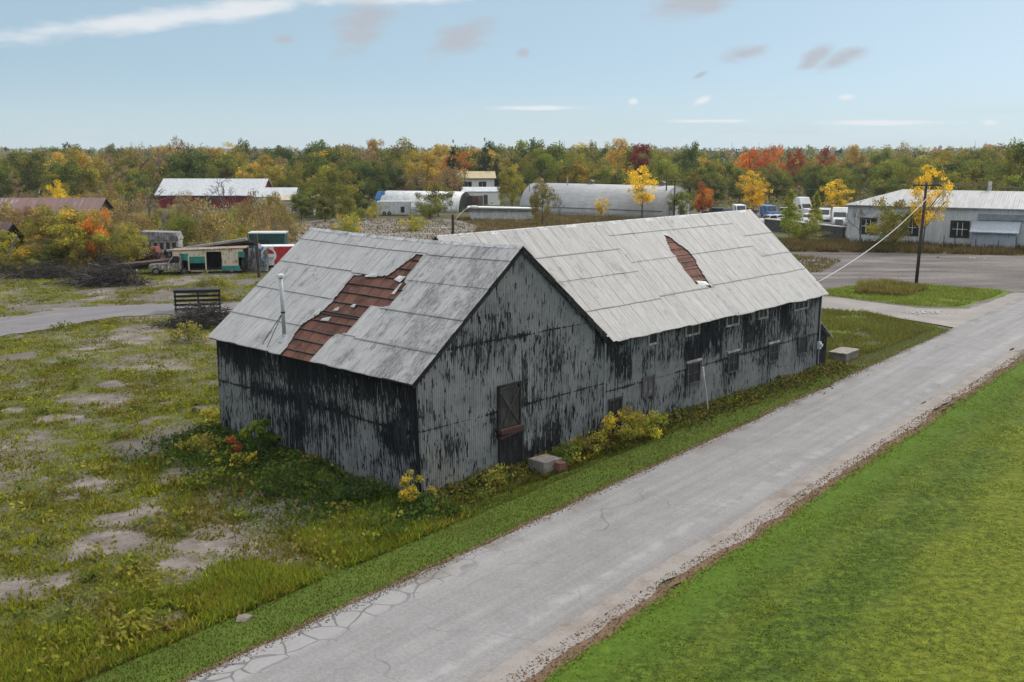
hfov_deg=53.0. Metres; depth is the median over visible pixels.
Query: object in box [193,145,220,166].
leafy tree
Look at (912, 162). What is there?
leafy tree
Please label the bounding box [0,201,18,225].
shrub
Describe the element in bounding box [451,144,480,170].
leafy tree
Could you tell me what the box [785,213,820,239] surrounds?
shrub
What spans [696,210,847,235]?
vehicle yard
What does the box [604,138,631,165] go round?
leafy tree
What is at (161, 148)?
leafy tree
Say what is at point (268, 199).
leafy tree
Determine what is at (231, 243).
timber beam
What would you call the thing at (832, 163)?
leafy tree
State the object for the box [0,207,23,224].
thinning tree
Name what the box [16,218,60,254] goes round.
leafy tree
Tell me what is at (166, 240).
old trailer
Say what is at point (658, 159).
leafy tree
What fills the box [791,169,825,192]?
leafy tree
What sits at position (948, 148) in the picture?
leafy tree
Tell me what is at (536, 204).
leafy tree
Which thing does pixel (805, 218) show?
parked car
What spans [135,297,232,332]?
brush pile
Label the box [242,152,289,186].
leafy tree
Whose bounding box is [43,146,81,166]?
leafy tree
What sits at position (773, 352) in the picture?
window
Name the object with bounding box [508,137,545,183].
leafy tree
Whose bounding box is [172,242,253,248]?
timber beam
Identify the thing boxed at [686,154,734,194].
leafy tree
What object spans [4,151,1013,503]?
terrain
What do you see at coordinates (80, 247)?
leafy tree
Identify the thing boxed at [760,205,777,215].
van
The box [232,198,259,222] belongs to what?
thinning tree
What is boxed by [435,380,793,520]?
wall grass
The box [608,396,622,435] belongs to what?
small door
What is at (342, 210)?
shrub
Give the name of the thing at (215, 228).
shrub
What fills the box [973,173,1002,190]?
leafy tree
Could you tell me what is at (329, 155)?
leafy tree
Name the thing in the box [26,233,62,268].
thinning tree
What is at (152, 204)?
thinning tree
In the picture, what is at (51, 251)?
leafy tree
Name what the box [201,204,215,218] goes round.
shrub
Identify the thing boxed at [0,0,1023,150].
sky
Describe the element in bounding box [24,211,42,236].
leafy tree
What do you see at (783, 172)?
leafy tree
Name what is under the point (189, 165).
leafy tree
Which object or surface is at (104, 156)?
thinning tree
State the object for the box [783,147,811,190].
maple tree
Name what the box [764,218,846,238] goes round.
wall
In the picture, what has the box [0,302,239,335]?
side lane
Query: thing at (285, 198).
yard shed
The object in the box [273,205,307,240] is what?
shrub
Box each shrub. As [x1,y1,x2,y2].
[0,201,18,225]
[0,232,39,267]
[0,253,39,271]
[16,259,47,273]
[99,254,116,265]
[114,192,157,235]
[114,239,136,262]
[160,213,170,228]
[163,205,207,246]
[163,213,185,230]
[166,196,195,215]
[167,204,199,218]
[168,320,209,341]
[171,432,228,454]
[187,195,236,243]
[190,271,225,291]
[199,406,220,425]
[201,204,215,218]
[201,211,231,241]
[208,278,237,300]
[221,190,283,239]
[222,206,238,227]
[226,223,252,247]
[226,435,241,452]
[229,451,258,467]
[238,418,281,458]
[255,209,295,230]
[256,459,338,497]
[259,222,294,243]
[263,203,284,223]
[269,219,295,230]
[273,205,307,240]
[313,199,337,218]
[321,471,394,501]
[331,212,360,232]
[335,196,355,217]
[351,204,370,219]
[367,200,381,218]
[397,215,430,230]
[397,469,436,501]
[414,197,443,218]
[467,463,509,487]
[552,440,582,464]
[571,429,608,455]
[596,405,646,442]
[628,410,669,439]
[784,230,830,238]
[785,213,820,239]
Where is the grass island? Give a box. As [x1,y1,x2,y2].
[825,286,1009,306]
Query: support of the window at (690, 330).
in the old barn at (437, 361)
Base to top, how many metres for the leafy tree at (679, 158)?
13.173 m
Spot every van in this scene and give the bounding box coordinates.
[170,246,247,273]
[732,204,745,210]
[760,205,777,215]
[820,208,830,218]
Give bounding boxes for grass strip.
[791,248,1023,255]
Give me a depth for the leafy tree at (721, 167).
264.67 m
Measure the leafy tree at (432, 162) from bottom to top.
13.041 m
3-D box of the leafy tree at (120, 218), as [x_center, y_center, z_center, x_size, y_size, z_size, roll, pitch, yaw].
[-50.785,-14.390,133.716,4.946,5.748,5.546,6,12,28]
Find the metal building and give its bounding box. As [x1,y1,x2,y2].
[845,181,1023,248]
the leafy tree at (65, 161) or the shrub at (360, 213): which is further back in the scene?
the leafy tree at (65, 161)
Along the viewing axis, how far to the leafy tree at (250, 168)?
242.28 m
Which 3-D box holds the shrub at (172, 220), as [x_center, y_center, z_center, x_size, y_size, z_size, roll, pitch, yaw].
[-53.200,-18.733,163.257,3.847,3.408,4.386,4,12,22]
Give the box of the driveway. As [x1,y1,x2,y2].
[822,292,1023,327]
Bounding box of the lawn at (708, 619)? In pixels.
[542,358,1023,681]
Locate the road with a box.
[186,295,1023,681]
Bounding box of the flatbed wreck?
[111,258,170,273]
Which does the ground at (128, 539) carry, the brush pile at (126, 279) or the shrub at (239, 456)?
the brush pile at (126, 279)
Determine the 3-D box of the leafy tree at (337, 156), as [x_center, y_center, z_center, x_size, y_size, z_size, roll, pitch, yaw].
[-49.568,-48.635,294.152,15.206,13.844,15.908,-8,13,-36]
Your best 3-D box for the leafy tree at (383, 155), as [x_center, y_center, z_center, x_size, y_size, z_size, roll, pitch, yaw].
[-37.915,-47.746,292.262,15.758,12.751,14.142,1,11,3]
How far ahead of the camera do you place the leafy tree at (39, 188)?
308.79 m
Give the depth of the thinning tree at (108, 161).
293.40 m
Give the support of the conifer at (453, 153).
on the terrain at (506, 199)
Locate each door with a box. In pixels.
[200,197,212,207]
[484,195,487,204]
[498,430,523,469]
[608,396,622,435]
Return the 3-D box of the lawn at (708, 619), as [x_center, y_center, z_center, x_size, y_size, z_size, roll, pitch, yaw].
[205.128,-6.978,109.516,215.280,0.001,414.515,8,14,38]
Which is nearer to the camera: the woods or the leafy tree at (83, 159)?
the leafy tree at (83, 159)
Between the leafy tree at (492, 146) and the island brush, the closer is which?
the island brush
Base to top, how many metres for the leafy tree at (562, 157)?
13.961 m
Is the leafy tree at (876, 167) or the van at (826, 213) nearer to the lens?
the van at (826, 213)
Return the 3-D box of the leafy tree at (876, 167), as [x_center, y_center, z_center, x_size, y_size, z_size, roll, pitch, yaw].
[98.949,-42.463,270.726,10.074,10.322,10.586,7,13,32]
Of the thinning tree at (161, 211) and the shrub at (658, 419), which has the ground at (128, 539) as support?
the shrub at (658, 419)
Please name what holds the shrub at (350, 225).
on the back lot
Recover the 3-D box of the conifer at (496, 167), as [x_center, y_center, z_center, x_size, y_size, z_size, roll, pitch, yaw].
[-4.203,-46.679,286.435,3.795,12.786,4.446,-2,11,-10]
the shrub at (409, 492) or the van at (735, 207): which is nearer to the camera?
the shrub at (409, 492)
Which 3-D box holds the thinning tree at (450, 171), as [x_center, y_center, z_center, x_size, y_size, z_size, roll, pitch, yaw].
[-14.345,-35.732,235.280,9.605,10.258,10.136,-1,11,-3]
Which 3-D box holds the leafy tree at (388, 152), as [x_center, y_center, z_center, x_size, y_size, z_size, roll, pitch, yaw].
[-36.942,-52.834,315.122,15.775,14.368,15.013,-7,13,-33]
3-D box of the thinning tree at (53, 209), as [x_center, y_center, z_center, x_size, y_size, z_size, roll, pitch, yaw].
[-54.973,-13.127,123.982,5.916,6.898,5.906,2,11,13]
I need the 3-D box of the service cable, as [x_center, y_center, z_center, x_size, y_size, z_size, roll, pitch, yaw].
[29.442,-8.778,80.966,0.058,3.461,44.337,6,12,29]
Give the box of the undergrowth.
[2,183,881,244]
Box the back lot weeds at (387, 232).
[263,218,486,243]
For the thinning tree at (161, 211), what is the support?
on the terrain at (506, 199)
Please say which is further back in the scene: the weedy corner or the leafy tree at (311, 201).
the leafy tree at (311, 201)
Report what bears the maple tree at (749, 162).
on the terrain at (506, 199)
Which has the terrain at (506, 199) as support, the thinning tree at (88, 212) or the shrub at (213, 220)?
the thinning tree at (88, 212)
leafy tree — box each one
[0,155,17,184]
[0,157,22,188]
[0,169,16,197]
[0,229,11,241]
[6,149,50,196]
[6,225,45,260]
[8,153,37,195]
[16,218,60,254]
[16,235,46,259]
[17,207,43,227]
[24,202,73,248]
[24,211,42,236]
[30,149,46,171]
[31,160,48,191]
[32,237,78,269]
[39,159,97,195]
[39,208,104,269]
[41,162,62,185]
[43,145,105,196]
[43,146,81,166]
[51,151,64,180]
[51,151,96,196]
[53,142,94,162]
[54,182,75,197]
[55,204,94,224]
[62,238,91,269]
[75,192,118,207]
[82,152,113,193]
[91,222,150,265]
[93,189,119,202]
[105,143,121,173]
[105,146,154,195]
[107,223,134,243]
[110,225,148,246]
[111,178,152,213]
[111,209,129,225]
[120,171,153,198]
[123,150,152,163]
[128,161,174,200]
[129,211,161,230]
[144,150,165,179]
[150,208,165,216]
[152,145,177,181]
[156,151,208,178]
[162,155,207,178]
[184,146,217,178]
[186,154,244,178]
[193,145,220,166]
[205,160,241,178]
[214,144,260,165]
[215,152,256,178]
[220,142,253,156]
[235,162,271,182]
[238,137,257,159]
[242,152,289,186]
[252,145,296,180]
[260,191,287,215]
[274,173,292,186]
[284,153,334,183]
[284,160,312,192]
[287,193,314,220]
[289,188,316,209]
[291,191,315,217]
[293,161,342,192]
[299,139,342,158]
[300,146,342,189]
[301,149,343,184]
[306,165,366,215]
[315,196,336,221]
[327,147,353,183]
[329,143,361,184]
[333,159,377,200]
[343,147,368,158]
[343,155,381,194]
[347,190,369,210]
[355,160,399,196]
[364,151,393,190]
[366,138,384,154]
[370,161,398,189]
[372,145,402,163]
[386,136,427,190]
[386,166,407,190]
[387,160,412,190]
[394,155,430,183]
[401,150,441,190]
[414,182,454,215]
[420,143,457,188]
[431,155,465,190]
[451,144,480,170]
[461,147,493,170]
[472,151,510,184]
[485,140,511,161]
[491,139,532,189]
[496,163,525,206]
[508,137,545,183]
[511,153,564,196]
[525,140,580,182]
[527,146,568,184]
[529,176,559,223]
[558,158,595,183]
[561,142,589,161]
[563,152,594,183]
[583,164,614,183]
[584,139,601,166]
[595,144,628,184]
[595,157,620,181]
[597,170,635,184]
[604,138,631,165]
[609,163,639,184]
[616,143,657,184]
[639,153,685,185]
[640,143,676,161]
[645,151,666,179]
[646,159,687,185]
[663,150,680,165]
[666,189,696,214]
[669,166,684,186]
[670,150,690,182]
[674,140,709,192]
[680,151,704,188]
[681,162,726,193]
[685,156,727,192]
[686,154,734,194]
[699,177,728,203]
[726,171,749,202]
[727,165,762,198]
[735,171,764,205]
[752,161,788,199]
[760,172,794,202]
[764,166,792,193]
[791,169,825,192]
[794,164,824,184]
[800,172,830,203]
[801,158,818,187]
[803,166,838,202]
[819,160,851,170]
[819,163,861,195]
[821,171,860,206]
[838,168,867,196]
[839,161,855,170]
[843,144,870,175]
[850,166,873,193]
[865,160,898,193]
[865,196,930,247]
[866,145,902,174]
[867,160,922,195]
[869,167,909,191]
[884,165,922,190]
[885,153,921,166]
[891,158,930,188]
[903,148,926,158]
[908,159,929,189]
[910,162,957,189]
[916,147,969,168]
[924,149,954,165]
[930,161,1004,190]
[931,146,956,158]
[933,161,981,182]
[935,171,992,190]
[951,147,1016,184]
[966,153,1001,185]
[968,146,1002,169]
[972,174,1023,190]
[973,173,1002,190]
[981,137,1023,190]
[982,142,1013,164]
[990,165,1021,177]
[995,156,1023,174]
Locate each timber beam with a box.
[162,238,246,252]
[169,240,250,252]
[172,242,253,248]
[219,243,254,246]
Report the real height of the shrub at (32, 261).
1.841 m
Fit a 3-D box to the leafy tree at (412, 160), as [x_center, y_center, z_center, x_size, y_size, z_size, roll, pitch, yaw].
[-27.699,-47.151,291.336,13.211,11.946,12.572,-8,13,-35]
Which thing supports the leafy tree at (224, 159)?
on the terrain at (506, 199)
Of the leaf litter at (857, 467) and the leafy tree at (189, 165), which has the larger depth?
the leafy tree at (189, 165)
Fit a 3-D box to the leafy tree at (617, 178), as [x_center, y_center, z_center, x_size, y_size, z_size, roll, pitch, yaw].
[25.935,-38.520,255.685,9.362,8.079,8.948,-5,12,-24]
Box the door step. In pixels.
[528,454,566,475]
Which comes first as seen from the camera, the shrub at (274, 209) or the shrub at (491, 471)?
the shrub at (491, 471)
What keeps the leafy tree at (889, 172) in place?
on the terrain at (506, 199)
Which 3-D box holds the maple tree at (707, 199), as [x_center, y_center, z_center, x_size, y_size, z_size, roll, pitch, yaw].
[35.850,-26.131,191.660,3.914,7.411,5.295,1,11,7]
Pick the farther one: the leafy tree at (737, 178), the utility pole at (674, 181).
the leafy tree at (737, 178)
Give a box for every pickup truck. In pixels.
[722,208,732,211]
[759,214,779,220]
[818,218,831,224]
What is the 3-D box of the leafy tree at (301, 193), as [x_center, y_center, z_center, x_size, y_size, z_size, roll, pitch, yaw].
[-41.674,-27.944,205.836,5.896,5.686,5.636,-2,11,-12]
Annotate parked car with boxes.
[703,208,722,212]
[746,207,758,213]
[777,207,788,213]
[800,213,814,221]
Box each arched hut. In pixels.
[380,190,482,211]
[519,177,689,217]
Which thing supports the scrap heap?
on the ground at (128, 539)
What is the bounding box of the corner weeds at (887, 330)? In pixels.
[821,307,937,363]
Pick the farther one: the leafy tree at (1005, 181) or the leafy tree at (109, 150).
the leafy tree at (109, 150)
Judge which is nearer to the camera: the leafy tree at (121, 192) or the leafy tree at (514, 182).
the leafy tree at (121, 192)
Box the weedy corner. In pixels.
[821,310,870,362]
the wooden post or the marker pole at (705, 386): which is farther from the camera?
the wooden post
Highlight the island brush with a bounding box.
[854,276,927,295]
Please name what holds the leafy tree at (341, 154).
on the terrain at (506, 199)
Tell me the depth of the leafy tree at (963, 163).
245.54 m
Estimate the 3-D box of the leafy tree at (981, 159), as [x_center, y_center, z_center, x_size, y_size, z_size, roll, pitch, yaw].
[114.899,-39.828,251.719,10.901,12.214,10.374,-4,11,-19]
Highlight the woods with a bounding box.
[0,143,1008,183]
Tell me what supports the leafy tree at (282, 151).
on the terrain at (506, 199)
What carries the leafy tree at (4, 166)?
on the terrain at (506, 199)
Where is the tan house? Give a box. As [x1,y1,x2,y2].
[458,171,495,186]
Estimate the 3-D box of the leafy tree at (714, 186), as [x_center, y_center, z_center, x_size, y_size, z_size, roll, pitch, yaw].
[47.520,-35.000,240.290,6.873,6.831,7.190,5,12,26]
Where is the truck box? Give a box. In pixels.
[254,243,294,271]
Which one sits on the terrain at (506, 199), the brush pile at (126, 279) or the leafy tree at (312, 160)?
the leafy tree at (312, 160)
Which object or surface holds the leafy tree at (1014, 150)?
on the terrain at (506, 199)
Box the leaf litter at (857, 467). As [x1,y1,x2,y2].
[501,350,1023,681]
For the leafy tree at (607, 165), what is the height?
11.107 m
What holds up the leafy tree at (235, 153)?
on the terrain at (506, 199)
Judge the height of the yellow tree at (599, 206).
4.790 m
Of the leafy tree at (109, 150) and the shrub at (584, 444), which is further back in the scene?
the leafy tree at (109, 150)
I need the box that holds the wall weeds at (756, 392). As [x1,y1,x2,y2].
[426,359,868,502]
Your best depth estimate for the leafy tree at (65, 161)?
261.46 m
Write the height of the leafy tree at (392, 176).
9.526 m
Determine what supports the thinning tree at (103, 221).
on the terrain at (506, 199)
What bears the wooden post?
on the ground at (128, 539)
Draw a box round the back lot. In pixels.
[237,218,495,243]
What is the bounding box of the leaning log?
[0,235,17,269]
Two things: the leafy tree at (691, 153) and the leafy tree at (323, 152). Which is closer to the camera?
the leafy tree at (323, 152)
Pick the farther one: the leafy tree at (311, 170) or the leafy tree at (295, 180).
the leafy tree at (311, 170)
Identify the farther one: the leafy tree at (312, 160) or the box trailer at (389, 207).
the leafy tree at (312, 160)
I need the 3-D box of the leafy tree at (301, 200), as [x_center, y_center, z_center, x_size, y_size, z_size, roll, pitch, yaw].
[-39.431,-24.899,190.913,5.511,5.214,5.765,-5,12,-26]
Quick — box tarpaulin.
[375,191,384,208]
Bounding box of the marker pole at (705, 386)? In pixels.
[702,367,708,410]
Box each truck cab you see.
[791,196,811,217]
[832,206,847,227]
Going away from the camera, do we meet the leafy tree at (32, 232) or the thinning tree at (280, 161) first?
the leafy tree at (32, 232)
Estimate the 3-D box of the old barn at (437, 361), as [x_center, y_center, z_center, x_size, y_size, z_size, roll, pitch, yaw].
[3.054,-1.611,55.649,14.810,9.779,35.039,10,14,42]
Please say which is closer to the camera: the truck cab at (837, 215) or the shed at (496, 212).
the truck cab at (837, 215)
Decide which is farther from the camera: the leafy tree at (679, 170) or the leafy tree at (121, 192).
the leafy tree at (679, 170)
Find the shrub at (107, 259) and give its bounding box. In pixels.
[99,254,116,265]
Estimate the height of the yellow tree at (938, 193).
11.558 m
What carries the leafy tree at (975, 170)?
on the terrain at (506, 199)
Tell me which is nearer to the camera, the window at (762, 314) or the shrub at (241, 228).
the window at (762, 314)
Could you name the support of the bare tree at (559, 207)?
on the terrain at (506, 199)
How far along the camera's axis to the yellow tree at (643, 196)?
194.33 m
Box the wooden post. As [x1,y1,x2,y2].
[254,234,260,277]
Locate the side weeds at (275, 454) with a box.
[114,420,462,557]
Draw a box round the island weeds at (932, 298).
[826,283,1004,306]
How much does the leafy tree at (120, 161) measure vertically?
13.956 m
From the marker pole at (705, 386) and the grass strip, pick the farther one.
the grass strip
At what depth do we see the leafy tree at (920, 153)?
363.92 m
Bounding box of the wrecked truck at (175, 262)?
[148,254,183,274]
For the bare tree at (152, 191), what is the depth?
148.15 m
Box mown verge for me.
[82,328,951,681]
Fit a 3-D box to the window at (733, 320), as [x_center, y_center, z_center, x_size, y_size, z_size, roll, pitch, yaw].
[11.802,-1.146,54.905,0.060,0.700,1.300,10,14,42]
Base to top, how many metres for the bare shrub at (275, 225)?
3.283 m
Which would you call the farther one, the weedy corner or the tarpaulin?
the tarpaulin
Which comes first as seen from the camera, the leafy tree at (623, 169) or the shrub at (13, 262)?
the shrub at (13, 262)
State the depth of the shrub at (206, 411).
50.30 m
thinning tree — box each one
[0,170,25,197]
[0,202,36,227]
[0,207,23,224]
[6,190,42,197]
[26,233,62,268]
[42,204,72,233]
[58,209,125,260]
[70,206,123,247]
[87,186,127,210]
[91,204,152,241]
[93,147,145,192]
[102,153,142,192]
[105,164,129,193]
[112,144,163,178]
[146,201,160,212]
[153,209,166,225]
[161,135,194,159]
[173,190,201,217]
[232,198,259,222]
[252,196,266,214]
[253,152,291,184]
[333,145,383,190]
[387,169,432,190]
[428,162,469,190]
[889,142,930,161]
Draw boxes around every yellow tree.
[42,180,67,197]
[593,197,610,220]
[624,165,658,217]
[735,170,772,211]
[819,179,853,206]
[907,164,954,247]
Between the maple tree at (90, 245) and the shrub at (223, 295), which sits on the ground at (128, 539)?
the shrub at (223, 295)
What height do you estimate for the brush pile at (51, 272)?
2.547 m
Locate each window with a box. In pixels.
[464,182,471,186]
[479,182,485,186]
[641,375,654,397]
[647,333,657,345]
[685,324,699,336]
[686,358,701,385]
[726,315,739,327]
[727,348,740,373]
[758,309,767,319]
[768,340,779,362]
[793,300,808,311]
[797,335,807,355]
[859,217,876,234]
[902,219,918,235]
[949,220,969,237]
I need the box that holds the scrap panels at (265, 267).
[241,246,268,271]
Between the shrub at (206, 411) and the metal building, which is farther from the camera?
the metal building
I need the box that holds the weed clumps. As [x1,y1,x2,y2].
[0,290,584,675]
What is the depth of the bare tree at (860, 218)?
142.22 m
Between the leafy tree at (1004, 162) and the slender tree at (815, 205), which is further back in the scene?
the leafy tree at (1004, 162)
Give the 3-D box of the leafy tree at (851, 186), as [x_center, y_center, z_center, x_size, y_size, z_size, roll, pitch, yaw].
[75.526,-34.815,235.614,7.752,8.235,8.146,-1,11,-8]
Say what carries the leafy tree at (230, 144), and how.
on the terrain at (506, 199)
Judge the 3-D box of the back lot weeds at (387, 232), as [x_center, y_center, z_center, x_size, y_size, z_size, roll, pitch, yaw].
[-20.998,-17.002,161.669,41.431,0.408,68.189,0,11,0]
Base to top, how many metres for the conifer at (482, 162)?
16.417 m
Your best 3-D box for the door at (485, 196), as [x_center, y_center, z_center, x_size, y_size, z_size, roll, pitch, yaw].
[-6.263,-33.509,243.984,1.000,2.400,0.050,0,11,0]
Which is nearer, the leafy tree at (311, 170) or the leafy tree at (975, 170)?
the leafy tree at (975, 170)
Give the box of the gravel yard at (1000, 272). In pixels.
[790,252,1023,308]
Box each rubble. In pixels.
[236,613,253,622]
[901,310,955,314]
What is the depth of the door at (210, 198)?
233.59 m
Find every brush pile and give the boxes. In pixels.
[0,258,140,279]
[43,247,161,288]
[72,263,122,287]
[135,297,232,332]
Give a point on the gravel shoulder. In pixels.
(556, 636)
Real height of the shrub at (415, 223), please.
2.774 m
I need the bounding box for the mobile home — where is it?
[461,187,499,204]
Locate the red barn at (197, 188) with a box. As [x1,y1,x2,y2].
[154,178,272,207]
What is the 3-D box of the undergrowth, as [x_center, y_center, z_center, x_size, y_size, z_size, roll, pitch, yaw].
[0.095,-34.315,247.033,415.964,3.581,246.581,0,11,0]
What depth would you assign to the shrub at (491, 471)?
41.36 m
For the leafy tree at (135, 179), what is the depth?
238.28 m
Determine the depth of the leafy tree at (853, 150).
323.11 m
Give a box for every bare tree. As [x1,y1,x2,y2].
[122,172,174,218]
[124,196,141,212]
[145,148,170,174]
[204,174,239,212]
[235,145,258,163]
[555,199,564,222]
[842,199,877,241]
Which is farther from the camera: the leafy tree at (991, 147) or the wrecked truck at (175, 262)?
the leafy tree at (991, 147)
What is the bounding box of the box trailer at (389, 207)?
[377,201,410,214]
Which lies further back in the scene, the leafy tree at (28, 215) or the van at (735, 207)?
the van at (735, 207)
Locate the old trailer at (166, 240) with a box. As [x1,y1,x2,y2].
[138,230,182,257]
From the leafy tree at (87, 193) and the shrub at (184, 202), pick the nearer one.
the leafy tree at (87, 193)
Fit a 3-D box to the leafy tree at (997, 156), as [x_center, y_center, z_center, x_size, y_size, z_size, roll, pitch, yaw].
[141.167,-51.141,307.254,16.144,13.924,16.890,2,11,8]
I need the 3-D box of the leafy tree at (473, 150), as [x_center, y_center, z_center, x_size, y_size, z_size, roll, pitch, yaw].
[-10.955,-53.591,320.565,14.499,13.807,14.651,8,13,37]
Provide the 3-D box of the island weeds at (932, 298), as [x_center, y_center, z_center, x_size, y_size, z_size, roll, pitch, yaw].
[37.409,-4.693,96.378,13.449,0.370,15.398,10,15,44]
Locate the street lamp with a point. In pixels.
(471, 207)
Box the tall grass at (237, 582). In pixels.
[0,491,471,681]
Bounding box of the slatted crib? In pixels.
[173,287,221,311]
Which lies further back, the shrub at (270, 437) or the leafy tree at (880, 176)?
the leafy tree at (880, 176)
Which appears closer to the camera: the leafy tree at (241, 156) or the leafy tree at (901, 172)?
the leafy tree at (901, 172)
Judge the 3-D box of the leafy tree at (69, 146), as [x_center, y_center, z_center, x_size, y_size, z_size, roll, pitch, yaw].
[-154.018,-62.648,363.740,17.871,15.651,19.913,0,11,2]
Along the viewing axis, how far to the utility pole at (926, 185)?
100.37 m
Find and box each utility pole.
[668,180,681,215]
[913,182,940,283]
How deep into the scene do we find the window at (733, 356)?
55.50 m
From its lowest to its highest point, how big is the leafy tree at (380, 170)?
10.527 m
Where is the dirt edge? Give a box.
[178,329,948,681]
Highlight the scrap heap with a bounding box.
[123,249,168,261]
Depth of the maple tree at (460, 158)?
285.59 m
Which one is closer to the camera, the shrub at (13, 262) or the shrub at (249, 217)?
the shrub at (13, 262)
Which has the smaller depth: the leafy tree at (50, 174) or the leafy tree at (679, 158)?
the leafy tree at (50, 174)
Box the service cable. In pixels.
[818,196,928,281]
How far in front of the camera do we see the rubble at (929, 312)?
84.76 m
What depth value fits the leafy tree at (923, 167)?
258.47 m
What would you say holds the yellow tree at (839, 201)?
on the terrain at (506, 199)
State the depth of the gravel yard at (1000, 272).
114.12 m
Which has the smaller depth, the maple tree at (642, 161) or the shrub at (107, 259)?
the shrub at (107, 259)
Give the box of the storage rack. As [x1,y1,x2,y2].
[410,202,421,215]
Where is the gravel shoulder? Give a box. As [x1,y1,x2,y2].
[476,343,1023,681]
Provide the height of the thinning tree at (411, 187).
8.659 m
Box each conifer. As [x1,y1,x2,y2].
[442,140,464,191]
[477,138,493,170]
[491,151,502,194]
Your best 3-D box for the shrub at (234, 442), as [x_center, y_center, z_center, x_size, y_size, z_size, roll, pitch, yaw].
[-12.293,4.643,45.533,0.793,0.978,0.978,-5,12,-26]
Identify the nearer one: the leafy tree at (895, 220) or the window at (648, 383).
the window at (648, 383)
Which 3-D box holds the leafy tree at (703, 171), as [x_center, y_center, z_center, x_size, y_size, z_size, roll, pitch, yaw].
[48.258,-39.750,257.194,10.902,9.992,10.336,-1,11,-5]
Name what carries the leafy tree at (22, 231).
on the terrain at (506, 199)
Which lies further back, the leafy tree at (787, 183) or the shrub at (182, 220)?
the leafy tree at (787, 183)
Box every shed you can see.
[0,198,115,220]
[0,221,23,263]
[252,187,298,207]
[275,194,318,212]
[467,206,539,219]
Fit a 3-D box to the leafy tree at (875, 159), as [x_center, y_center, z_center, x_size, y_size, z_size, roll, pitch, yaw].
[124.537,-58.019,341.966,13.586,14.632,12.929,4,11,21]
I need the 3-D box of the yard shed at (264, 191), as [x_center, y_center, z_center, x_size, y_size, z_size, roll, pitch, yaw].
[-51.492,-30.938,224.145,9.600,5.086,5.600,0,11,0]
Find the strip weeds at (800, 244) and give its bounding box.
[777,236,1023,255]
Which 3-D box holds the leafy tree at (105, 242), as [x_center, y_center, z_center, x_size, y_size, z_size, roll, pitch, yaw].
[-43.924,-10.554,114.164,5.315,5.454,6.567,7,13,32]
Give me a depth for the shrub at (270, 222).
162.71 m
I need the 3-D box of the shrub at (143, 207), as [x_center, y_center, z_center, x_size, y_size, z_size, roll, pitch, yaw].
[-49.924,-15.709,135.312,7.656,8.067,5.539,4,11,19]
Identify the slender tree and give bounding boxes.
[779,189,802,236]
[805,191,823,225]
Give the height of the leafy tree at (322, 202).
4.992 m
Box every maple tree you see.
[75,207,111,266]
[439,150,471,171]
[624,143,658,182]
[693,181,714,213]
[733,147,773,180]
[761,144,784,177]
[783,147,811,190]
[809,145,842,167]
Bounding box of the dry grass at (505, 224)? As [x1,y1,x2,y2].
[450,212,648,231]
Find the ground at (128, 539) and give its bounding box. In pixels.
[0,261,934,680]
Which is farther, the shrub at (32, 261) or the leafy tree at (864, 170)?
the leafy tree at (864, 170)
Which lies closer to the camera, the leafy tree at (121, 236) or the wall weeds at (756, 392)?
the wall weeds at (756, 392)
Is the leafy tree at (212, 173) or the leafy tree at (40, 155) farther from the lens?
the leafy tree at (40, 155)
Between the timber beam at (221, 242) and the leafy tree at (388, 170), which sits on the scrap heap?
the timber beam at (221, 242)
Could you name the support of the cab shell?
on the ground at (128, 539)
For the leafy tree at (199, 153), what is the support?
on the terrain at (506, 199)
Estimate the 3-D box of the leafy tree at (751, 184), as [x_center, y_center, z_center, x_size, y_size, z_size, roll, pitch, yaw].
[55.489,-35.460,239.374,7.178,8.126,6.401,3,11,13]
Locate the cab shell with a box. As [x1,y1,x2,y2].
[145,246,160,252]
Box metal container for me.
[248,231,287,247]
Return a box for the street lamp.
[441,205,478,233]
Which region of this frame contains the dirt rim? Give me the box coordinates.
[524,355,1023,681]
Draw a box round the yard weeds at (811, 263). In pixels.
[792,254,840,272]
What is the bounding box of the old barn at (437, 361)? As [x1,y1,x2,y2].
[207,209,832,492]
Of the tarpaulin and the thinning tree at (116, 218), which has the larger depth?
the tarpaulin
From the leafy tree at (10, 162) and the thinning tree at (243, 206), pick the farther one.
the leafy tree at (10, 162)
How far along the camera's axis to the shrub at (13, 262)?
112.36 m
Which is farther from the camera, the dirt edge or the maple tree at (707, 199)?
the maple tree at (707, 199)
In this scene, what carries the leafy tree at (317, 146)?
on the terrain at (506, 199)
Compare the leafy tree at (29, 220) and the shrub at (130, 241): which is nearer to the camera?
the shrub at (130, 241)
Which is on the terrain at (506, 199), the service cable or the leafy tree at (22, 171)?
the leafy tree at (22, 171)
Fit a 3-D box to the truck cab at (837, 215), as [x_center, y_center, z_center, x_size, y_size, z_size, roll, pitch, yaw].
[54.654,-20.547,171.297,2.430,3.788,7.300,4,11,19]

